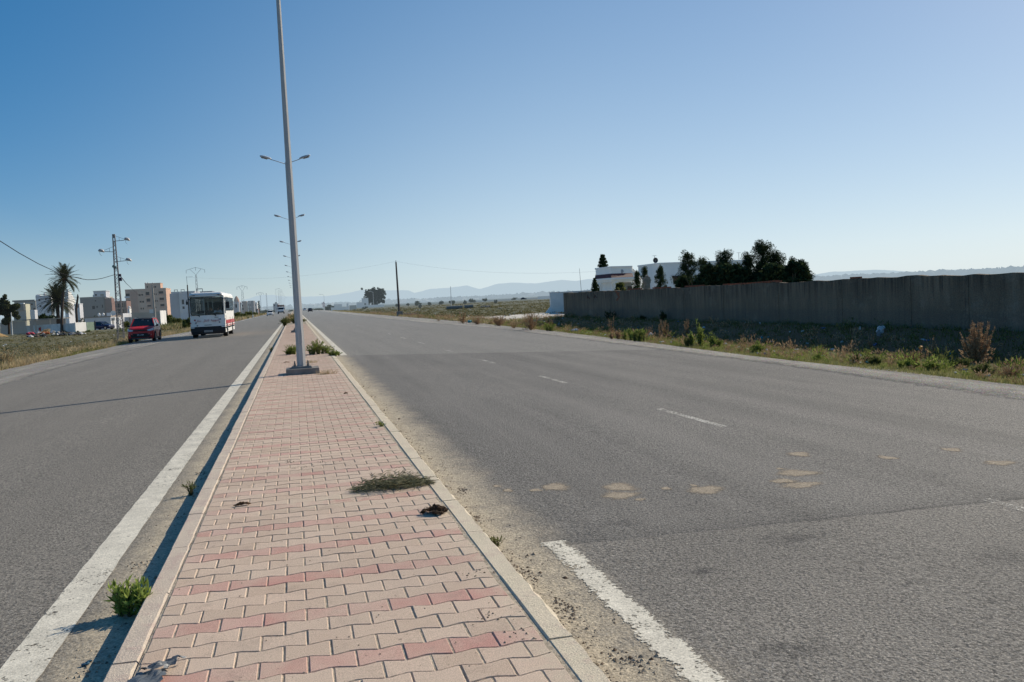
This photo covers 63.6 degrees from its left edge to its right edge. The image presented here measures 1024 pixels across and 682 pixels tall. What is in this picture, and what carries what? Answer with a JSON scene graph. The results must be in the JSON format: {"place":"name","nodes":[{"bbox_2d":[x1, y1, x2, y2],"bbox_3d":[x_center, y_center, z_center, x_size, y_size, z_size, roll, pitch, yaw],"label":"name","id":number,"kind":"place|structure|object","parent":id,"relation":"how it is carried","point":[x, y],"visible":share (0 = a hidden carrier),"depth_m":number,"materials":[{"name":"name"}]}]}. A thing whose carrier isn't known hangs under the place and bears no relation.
{"place":"outdoors","nodes":[
{"label":"outdoors","id":0,"kind":"place"},
{"bbox_2d":[64,289,75,322],"bbox_3d":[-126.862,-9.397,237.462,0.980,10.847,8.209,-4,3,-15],"label":"vaulted house","id":1,"kind":"structure","parent":0,"point":[71,319],"depth_m":235.72,"materials":[{"name":"white paint"}]},
{"bbox_2d":[79,290,115,316],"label":"unfinished house","id":2,"kind":"structure","parent":0,"point":[100,302],"depth_m":273.90,"materials":[{"name":"white brick"}]},
{"bbox_2d":[84,311,122,329],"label":"white house","id":3,"kind":"structure","parent":0,"point":[109,318],"depth_m":157.64,"materials":[{"name":"white paint"}]},
{"bbox_2d":[94,321,114,329],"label":"parked car","id":4,"kind":"object","parent":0,"point":[104,325],"visible":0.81,"depth_m":143.84,"materials":[{"name":"blue paint"}]},
{"bbox_2d":[0,314,266,384],"bbox_3d":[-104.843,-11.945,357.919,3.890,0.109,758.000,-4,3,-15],"label":"shoulder","id":5,"kind":"object","parent":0,"point":[9,375],"visible":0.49,"depth_m":39.02},
{"bbox_2d":[127,317,161,342],"bbox_3d":[-27.183,-0.844,61.167,2.144,1.820,4.289,-4,3,-15],"label":"parked car","id":6,"kind":"object","parent":5,"relation":"on","point":[143,328],"visible":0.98,"depth_m":59.88,"materials":[{"name":"red paint"}]},
{"bbox_2d":[0,310,291,681],"bbox_3d":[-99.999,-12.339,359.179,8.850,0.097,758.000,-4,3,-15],"label":"road","id":7,"kind":"structure","parent":0,"point":[82,467],"depth_m":10.39,"materials":[{"name":"grey asphalt"}]},
{"bbox_2d":[104,575,152,618],"bbox_3d":[-2.299,1.545,4.984,0.316,0.268,0.255,-4,3,-15],"label":"leafy weed","id":8,"kind":"object","parent":7,"relation":"on","point":[124,600],"visible":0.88,"depth_m":4.96,"materials":[{"name":"green plant"}]},
{"bbox_2d":[0,311,291,681],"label":"edge line","id":9,"kind":"object","parent":7,"relation":"on","point":[27,662],"visible":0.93,"depth_m":5.90,"materials":[{"name":"white paint"}]},
{"bbox_2d":[181,480,196,495],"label":"weed","id":10,"kind":"object","parent":7,"relation":"on","point":[190,492],"visible":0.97,"depth_m":8.17,"materials":[{"name":"green plant"}]},
{"bbox_2d":[186,292,234,337],"bbox_3d":[-23.122,-2.042,64.261,2.918,3.328,9.744,-4,3,-15],"label":"bus","id":11,"kind":"object","parent":7,"relation":"on","point":[202,323],"visible":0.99,"depth_m":60.03,"materials":[{"name":"white metal"}]},
{"bbox_2d":[131,310,166,324],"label":"beige house","id":12,"kind":"structure","parent":0,"point":[161,316],"depth_m":174.51,"materials":[{"name":"white paint"}]},
{"bbox_2d":[133,324,579,681],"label":"median paving","id":13,"kind":"structure","parent":0,"point":[324,662],"depth_m":5.17,"materials":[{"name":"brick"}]},
{"bbox_2d":[128,655,186,681],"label":"plastic scrap","id":14,"kind":"object","parent":13,"relation":"on","point":[155,674],"visible":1,"depth_m":3.84,"materials":[{"name":"grey plastic"}]},
{"bbox_2d":[260,155,309,332],"bbox_3d":[-15.033,-6.602,56.261,3.306,12.032,0.800,-4,3,-13],"label":"street lamp","id":15,"kind":"object","parent":13,"relation":"on","point":[301,157],"visible":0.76,"depth_m":56.06,"materials":[{"name":"metal"}]},
{"bbox_2d":[283,344,295,354],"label":"straggly shrub","id":16,"kind":"object","parent":13,"relation":"on","point":[290,350],"visible":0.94,"depth_m":29.93,"materials":[{"name":"green plant"}]},
{"bbox_2d":[276,0,319,374],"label":"street lamp","id":17,"kind":"object","parent":13,"relation":"on","point":[301,367],"visible":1,"depth_m":20.84,"materials":[{"name":"metal"}]},
{"bbox_2d":[306,339,334,354],"bbox_3d":[-6.830,0.195,29.331,1.092,0.594,0.855,-4,3,-15],"label":"straggly shrub","id":18,"kind":"object","parent":13,"relation":"on","point":[317,348],"visible":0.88,"depth_m":29.32,"materials":[{"name":"green plant"}]},
{"bbox_2d":[59,365,686,681],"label":"loose gravel","id":19,"kind":"structure","parent":13,"relation":"on","point":[631,659],"depth_m":4.76,"materials":[{"name":"grey gravel"}]},
{"bbox_2d":[347,466,435,492],"bbox_3d":[-1.088,1.257,7.518,0.854,0.206,0.553,-4,3,-15],"label":"cut weed","id":20,"kind":"object","parent":13,"relation":"on","point":[401,479],"visible":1,"depth_m":7.49,"materials":[{"name":"green plant"}]},
{"bbox_2d":[420,503,448,514],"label":"dung clump","id":21,"kind":"object","parent":13,"relation":"on","point":[437,509],"visible":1,"depth_m":6.52,"materials":[{"name":"brown soil"}]},
{"bbox_2d":[492,314,505,325],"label":"dead stalks","id":22,"kind":"object","parent":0,"point":[498,322],"visible":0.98,"depth_m":58.21,"materials":[{"name":"brown plant"}]},
{"bbox_2d":[0,268,998,318],"bbox_3d":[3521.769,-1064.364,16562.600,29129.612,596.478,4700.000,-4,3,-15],"label":"hills","id":23,"kind":"structure","parent":0,"point":[509,288],"depth_m":14643.25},
{"bbox_2d":[0,273,1023,384],"bbox_3d":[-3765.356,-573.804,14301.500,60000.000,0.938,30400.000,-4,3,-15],"label":"ground","id":24,"kind":"structure","parent":0,"point":[798,336],"depth_m":32.99,"materials":[{"name":"soil"}]},
{"bbox_2d":[0,348,18,365],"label":"dead stalks","id":25,"kind":"object","parent":24,"relation":"on","point":[5,357],"visible":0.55,"depth_m":36.83,"materials":[{"name":"beige plant"}]},
{"bbox_2d":[0,294,20,333],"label":"olive tree","id":26,"kind":"object","parent":24,"relation":"on","point":[7,309],"visible":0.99,"depth_m":150.73,"materials":[{"name":"green plant"}]},
{"bbox_2d":[0,320,26,333],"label":"boundary wall","id":27,"kind":"structure","parent":24,"relation":"on","point":[18,326],"depth_m":153.58,"materials":[{"name":"concrete"}]},
{"bbox_2d":[14,303,30,325],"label":"concrete house","id":28,"kind":"structure","parent":24,"relation":"on","point":[24,311],"depth_m":183.44,"materials":[{"name":"beige concrete"}]},
{"bbox_2d":[12,300,35,309],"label":"grey terrace","id":29,"kind":"structure","parent":24,"relation":"on","point":[32,303],"depth_m":255.19,"materials":[{"name":"concrete"}]},
{"bbox_2d":[35,293,53,315],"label":"white block","id":30,"kind":"structure","parent":24,"relation":"on","point":[39,302],"depth_m":251.69,"materials":[{"name":"white paint"}]},
{"bbox_2d":[22,317,69,333],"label":"canopy","id":31,"kind":"object","parent":24,"relation":"on","point":[35,322],"visible":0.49,"depth_m":151.00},
{"bbox_2d":[26,323,74,332],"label":"garden wall","id":32,"kind":"structure","parent":24,"relation":"on","point":[68,327],"depth_m":142.94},
{"bbox_2d":[26,330,85,336],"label":"rubbish heap","id":33,"kind":"object","parent":24,"relation":"on","point":[60,333],"visible":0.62,"depth_m":116.94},
{"bbox_2d":[37,283,76,323],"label":"date palm","id":34,"kind":"object","parent":24,"relation":"on","point":[56,294],"visible":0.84,"depth_m":148.99,"materials":[{"name":"green plant"}]},
{"bbox_2d":[47,262,80,330],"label":"date palm","id":35,"kind":"object","parent":24,"relation":"on","point":[64,281],"visible":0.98,"depth_m":138.82,"materials":[{"name":"green plant"}]},
{"bbox_2d":[74,303,83,321],"bbox_3d":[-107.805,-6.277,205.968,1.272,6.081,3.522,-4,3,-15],"label":"white cottage","id":36,"kind":"structure","parent":24,"relation":"on","point":[80,311],"depth_m":204.63,"materials":[{"name":"white paint"}]},
{"bbox_2d":[74,322,86,331],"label":"corner wall","id":37,"kind":"structure","parent":24,"relation":"on","point":[80,326],"depth_m":137.67,"materials":[{"name":"white paint"}]},
{"bbox_2d":[0,328,184,359],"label":"field scrub","id":38,"kind":"object","parent":24,"relation":"on","point":[56,340],"visible":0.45,"depth_m":83.65,"materials":[{"name":"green plant"}]},
{"bbox_2d":[0,327,190,369],"bbox_3d":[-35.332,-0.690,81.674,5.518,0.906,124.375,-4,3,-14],"label":"verge grass","id":39,"kind":"structure","parent":24,"relation":"on","point":[38,360],"depth_m":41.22,"materials":[{"name":"plant"}]},
{"bbox_2d":[98,234,131,339],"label":"lattice mast","id":40,"kind":"object","parent":24,"relation":"on","point":[116,268],"visible":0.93,"depth_m":71.45,"materials":[{"name":"metal"}]},
{"bbox_2d":[0,241,114,279],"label":"overhead cable","id":41,"kind":"object","parent":40,"relation":"attached to","point":[51,269],"visible":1,"depth_m":56.03,"materials":[{"name":"black rubber"}]},
{"bbox_2d":[115,301,131,314],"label":"concrete frame house","id":42,"kind":"structure","parent":24,"relation":"on","point":[125,304],"depth_m":285.30,"materials":[{"name":"grey concrete"}]},
{"bbox_2d":[123,306,131,325],"bbox_3d":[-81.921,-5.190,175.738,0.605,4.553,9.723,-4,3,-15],"label":"white house","id":43,"kind":"structure","parent":24,"relation":"on","point":[127,316],"depth_m":177.02,"materials":[{"name":"white paint"}]},
{"bbox_2d":[0,304,292,322],"bbox_3d":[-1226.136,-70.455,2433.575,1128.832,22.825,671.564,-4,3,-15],"label":"woodland","id":44,"kind":"object","parent":24,"relation":"on","point":[285,307],"visible":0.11,"depth_m":2300.30,"materials":[{"name":"green wood"}]},
{"bbox_2d":[125,282,170,314],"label":"apartment block","id":45,"kind":"structure","parent":24,"relation":"on","point":[141,300],"depth_m":361.19,"materials":[{"name":"beige paint"}]},
{"bbox_2d":[149,285,155,317],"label":"utility pole","id":46,"kind":"object","parent":24,"relation":"on","point":[152,311],"visible":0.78,"depth_m":111.20,"materials":[{"name":"metal"}]},
{"bbox_2d":[170,289,199,318],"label":"modern building","id":47,"kind":"structure","parent":24,"relation":"on","point":[179,307],"depth_m":244.74,"materials":[{"name":"white paint"}]},
{"bbox_2d":[115,312,266,331],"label":"verge grass","id":48,"kind":"structure","parent":24,"relation":"on","point":[164,325],"depth_m":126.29,"materials":[{"name":"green plant"}]},
{"bbox_2d":[103,323,287,681],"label":"kerb","id":49,"kind":"structure","parent":24,"relation":"on","point":[125,663],"depth_m":5.39,"materials":[{"name":"concrete"}]},
{"bbox_2d":[233,296,241,313],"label":"domed house","id":50,"kind":"structure","parent":24,"relation":"on","point":[237,305],"depth_m":327.85,"materials":[{"name":"white paint"}]},
{"bbox_2d":[248,301,255,314],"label":"slate house","id":51,"kind":"structure","parent":24,"relation":"on","point":[251,305],"depth_m":335.87,"materials":[{"name":"white paint"}]},
{"bbox_2d":[361,287,385,304],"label":"eucalyptus tree","id":52,"kind":"object","parent":24,"relation":"on","point":[377,295],"visible":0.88,"depth_m":582.36,"materials":[{"name":"green plant"}]},
{"bbox_2d":[395,262,399,310],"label":"utility pole","id":53,"kind":"object","parent":24,"relation":"on","point":[398,301],"visible":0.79,"depth_m":122.42,"materials":[{"name":"brown wood"}]},
{"bbox_2d":[332,310,540,323],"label":"verge grass","id":54,"kind":"structure","parent":24,"relation":"on","point":[486,322],"depth_m":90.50,"materials":[{"name":"green plant"}]},
{"bbox_2d":[302,289,590,307],"bbox_3d":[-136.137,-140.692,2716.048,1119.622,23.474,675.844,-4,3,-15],"label":"woodland","id":55,"kind":"object","parent":24,"relation":"on","point":[451,298],"visible":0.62,"depth_m":2425.06,"materials":[{"name":"wood"}]},
{"bbox_2d":[340,299,563,319],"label":"field scrub","id":56,"kind":"object","parent":24,"relation":"on","point":[479,309],"visible":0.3,"depth_m":161.06,"materials":[{"name":"green plant"}]},
{"bbox_2d":[306,322,610,681],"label":"kerb","id":57,"kind":"structure","parent":24,"relation":"on","point":[572,653],"depth_m":4.99,"materials":[{"name":"concrete"}]},
{"bbox_2d":[2,308,1023,376],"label":"scattered litter","id":58,"kind":"object","parent":24,"relation":"on","point":[723,343],"visible":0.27,"depth_m":30.04,"materials":[{"name":"white plastic"}]},
{"bbox_2d":[545,290,590,312],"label":"white wall","id":59,"kind":"structure","parent":24,"relation":"on","point":[556,302],"depth_m":101.66,"materials":[{"name":"white paint"}]},
{"bbox_2d":[591,278,598,290],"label":"norfolk pine","id":60,"kind":"object","parent":24,"relation":"on","point":[594,285],"visible":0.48,"depth_m":88.86,"materials":[{"name":"green plant"}]},
{"bbox_2d":[597,254,608,290],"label":"norfolk pine","id":61,"kind":"object","parent":24,"relation":"on","point":[603,261],"visible":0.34,"depth_m":118.60,"materials":[{"name":"green plant"}]},
{"bbox_2d":[630,269,643,289],"bbox_3d":[9.535,-3.592,62.330,1.455,3.631,1.346,-5,4,-39],"label":"cypress tree","id":62,"kind":"object","parent":24,"relation":"on","point":[636,280],"visible":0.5,"depth_m":62.19,"materials":[{"name":"green plant"}]},
{"bbox_2d":[643,275,650,288],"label":"masonry pillar","id":63,"kind":"structure","parent":24,"relation":"on","point":[647,282],"depth_m":50.52,"materials":[{"name":"concrete"}]},
{"bbox_2d":[654,265,667,288],"bbox_3d":[10.429,-3.523,58.637,1.783,3.798,1.548,-1,4,36],"label":"cypress tree","id":64,"kind":"object","parent":24,"relation":"on","point":[660,277],"visible":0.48,"depth_m":58.35,"materials":[{"name":"green plant"}]},
{"bbox_2d":[660,320,671,336],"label":"dead stalks","id":65,"kind":"object","parent":24,"relation":"on","point":[664,331],"visible":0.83,"depth_m":36.52,"materials":[{"name":"brown plant"}]},
{"bbox_2d":[595,260,743,290],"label":"villa","id":66,"kind":"object","parent":24,"relation":"on","point":[608,278],"visible":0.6,"depth_m":99.25,"materials":[{"name":"white paint"}]},
{"bbox_2d":[670,249,704,283],"bbox_3d":[11.729,-3.764,54.420,2.663,4.597,2.511,-2,3,18],"label":"cypress tree","id":67,"kind":"object","parent":24,"relation":"on","point":[686,258],"visible":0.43,"depth_m":54.39,"materials":[{"name":"green plant"}]},
{"bbox_2d":[674,262,715,287],"bbox_3d":[11.682,-3.193,51.761,2.786,3.602,2.878,-4,3,-15],"label":"garden hedge","id":68,"kind":"object","parent":24,"relation":"on","point":[706,276],"visible":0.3,"depth_m":51.54,"materials":[{"name":"green plant"}]},
{"bbox_2d":[687,318,705,346],"bbox_3d":[6.393,-0.293,28.427,0.658,1.024,0.570,-4,3,-15],"label":"verge weed","id":69,"kind":"object","parent":24,"relation":"on","point":[701,336],"visible":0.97,"depth_m":28.42,"materials":[{"name":"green plant"}]},
{"bbox_2d":[706,331,722,347],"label":"verge weed","id":70,"kind":"object","parent":24,"relation":"on","point":[713,340],"visible":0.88,"depth_m":28.03,"materials":[{"name":"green plant"}]},
{"bbox_2d":[712,248,734,266],"bbox_3d":[14.104,-3.817,54.000,2.904,4.514,2.494,-3,3,1],"label":"tree","id":71,"kind":"object","parent":24,"relation":"on","point":[723,257],"visible":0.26,"depth_m":53.87,"materials":[{"name":"green plant"}]},
{"bbox_2d":[712,261,750,284],"bbox_3d":[13.858,-3.137,51.080,2.520,3.698,3.001,0,4,41],"label":"garden hedge","id":72,"kind":"object","parent":24,"relation":"on","point":[724,273],"visible":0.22,"depth_m":50.61,"materials":[{"name":"green plant"}]},
{"bbox_2d":[739,251,757,276],"bbox_3d":[14.974,-3.647,52.491,1.851,4.247,2.140,-1,4,30],"label":"cypress tree","id":73,"kind":"object","parent":24,"relation":"on","point":[746,259],"visible":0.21,"depth_m":52.22,"materials":[{"name":"green plant"}]},
{"bbox_2d":[749,341,765,351],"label":"verge weed","id":74,"kind":"object","parent":24,"relation":"on","point":[757,347],"visible":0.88,"depth_m":25.07,"materials":[{"name":"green plant"}]},
{"bbox_2d":[492,312,1023,383],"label":"verge undergrowth","id":75,"kind":"object","parent":24,"relation":"on","point":[806,350],"visible":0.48,"depth_m":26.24,"materials":[{"name":"green plant"}]},
{"bbox_2d":[493,324,1023,384],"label":"verge grass","id":76,"kind":"structure","parent":24,"relation":"on","point":[925,370],"depth_m":19.99,"materials":[{"name":"plant"}]},
{"bbox_2d":[744,239,785,279],"bbox_3d":[15.684,-3.945,51.492,2.824,4.876,2.501,-5,4,-30],"label":"cypress tree","id":77,"kind":"object","parent":24,"relation":"on","point":[762,250],"visible":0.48,"depth_m":51.31,"materials":[{"name":"green plant"}]},
{"bbox_2d":[517,313,1023,366],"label":"verge grass","id":78,"kind":"structure","parent":24,"relation":"on","point":[866,337],"depth_m":27.47,"materials":[{"name":"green plant"}]},
{"bbox_2d":[750,262,792,282],"bbox_3d":[16.145,-3.212,50.604,3.570,3.361,3.103,-1,4,34],"label":"garden hedge","id":79,"kind":"object","parent":24,"relation":"on","point":[770,271],"visible":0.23,"depth_m":49.64,"materials":[{"name":"green plant"}]},
{"bbox_2d":[768,249,786,265],"bbox_3d":[16.943,-3.696,51.905,2.335,4.210,2.606,-4,3,-22],"label":"cypress tree","id":80,"kind":"object","parent":24,"relation":"on","point":[776,254],"visible":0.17,"depth_m":51.63,"materials":[{"name":"green plant"}]},
{"bbox_2d":[563,272,1023,331],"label":"boundary wall","id":81,"kind":"structure","parent":24,"relation":"on","point":[962,301],"depth_m":29.70,"materials":[{"name":"grey concrete"}]},
{"bbox_2d":[781,259,812,281],"bbox_3d":[16.906,-3.279,49.986,2.300,3.489,2.184,0,4,39],"label":"garden hedge","id":82,"kind":"object","parent":24,"relation":"on","point":[800,269],"visible":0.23,"depth_m":49.53,"materials":[{"name":"green plant"}]},
{"bbox_2d":[847,351,872,362],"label":"verge weed","id":83,"kind":"object","parent":24,"relation":"on","point":[857,355],"visible":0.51,"depth_m":20.16,"materials":[{"name":"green plant"}]},
{"bbox_2d":[867,355,880,365],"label":"verge weed","id":84,"kind":"object","parent":24,"relation":"on","point":[873,361],"visible":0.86,"depth_m":19.57,"materials":[{"name":"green plant"}]},
{"bbox_2d":[896,357,921,368],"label":"verge weed","id":85,"kind":"object","parent":24,"relation":"on","point":[908,361],"visible":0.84,"depth_m":18.54,"materials":[{"name":"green plant"}]},
{"bbox_2d":[812,265,1023,280],"bbox_3d":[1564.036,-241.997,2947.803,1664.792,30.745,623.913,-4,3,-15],"label":"woodland","id":86,"kind":"object","parent":24,"relation":"on","point":[1010,269],"visible":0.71,"depth_m":2638.57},
{"bbox_2d":[922,357,943,369],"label":"verge weed","id":87,"kind":"object","parent":24,"relation":"on","point":[929,365],"visible":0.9,"depth_m":17.95,"materials":[{"name":"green plant"}]},
{"bbox_2d":[947,357,973,366],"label":"verge weed","id":88,"kind":"object","parent":24,"relation":"on","point":[966,361],"visible":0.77,"depth_m":19.13,"materials":[{"name":"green plant"}]},
{"bbox_2d":[958,320,995,362],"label":"dead stalks","id":89,"kind":"object","parent":24,"relation":"on","point":[975,349],"visible":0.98,"depth_m":19.99,"materials":[{"name":"brown plant"}]},
{"bbox_2d":[969,362,997,373],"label":"verge weed","id":90,"kind":"object","parent":24,"relation":"on","point":[979,367],"visible":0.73,"depth_m":17.07,"materials":[{"name":"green plant"}]},
{"bbox_2d":[991,362,1022,377],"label":"dead stalks","id":91,"kind":"object","parent":24,"relation":"on","point":[1007,371],"visible":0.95,"depth_m":16.16,"materials":[{"name":"brown plant"}]},
{"bbox_2d":[0,0,1023,303],"label":"sky","id":92,"kind":"structure","parent":0,"point":[525,141],"materials":[{"name":"blue"}]},
{"bbox_2d":[494,312,563,319],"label":"concrete yard","id":93,"kind":"structure","parent":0,"point":[507,317],"depth_m":91.72,"materials":[{"name":"beige concrete"}]},
{"bbox_2d":[302,309,1023,681],"bbox_3d":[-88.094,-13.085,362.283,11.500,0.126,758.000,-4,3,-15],"label":"road","id":94,"kind":"structure","parent":0,"point":[862,563],"depth_m":7.28,"materials":[{"name":"grey asphalt"}]},
{"bbox_2d":[302,315,346,354],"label":"edge line","id":95,"kind":"object","parent":94,"relation":"on","point":[329,341],"visible":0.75,"depth_m":41.89,"materials":[{"name":"white paint"}]},
{"bbox_2d":[489,535,504,546],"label":"weed","id":96,"kind":"object","parent":94,"relation":"on","point":[494,541],"visible":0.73,"depth_m":5.96,"materials":[{"name":"green plant"}]},
{"bbox_2d":[539,540,727,681],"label":"edge line","id":97,"kind":"object","parent":94,"relation":"on","point":[682,654],"visible":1,"depth_m":4.52,"materials":[{"name":"white paint"}]},
{"bbox_2d":[347,322,1023,511],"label":"lane dashes","id":98,"kind":"object","parent":94,"relation":"on","point":[704,421],"visible":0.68,"depth_m":11.55,"materials":[{"name":"paint"}]},
{"bbox_2d":[493,448,1015,500],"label":"dried mud patches","id":99,"kind":"object","parent":94,"relation":"on","point":[625,495],"visible":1,"depth_m":7.70,"materials":[{"name":"beige soil"}]},
{"bbox_2d":[316,310,1023,398],"bbox_3d":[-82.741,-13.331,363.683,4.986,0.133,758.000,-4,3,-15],"label":"shoulder","id":100,"kind":"object","parent":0,"point":[1005,389],"visible":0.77,"depth_m":18.51},
{"bbox_2d":[522,312,539,329],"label":"dead stalks","id":101,"kind":"object","parent":100,"relation":"on","point":[531,326],"visible":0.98,"depth_m":47.49,"materials":[{"name":"brown plant"}]},
{"bbox_2d":[629,328,647,341],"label":"verge weed","id":102,"kind":"object","parent":100,"relation":"on","point":[640,332],"visible":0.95,"depth_m":32.34,"materials":[{"name":"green plant"}]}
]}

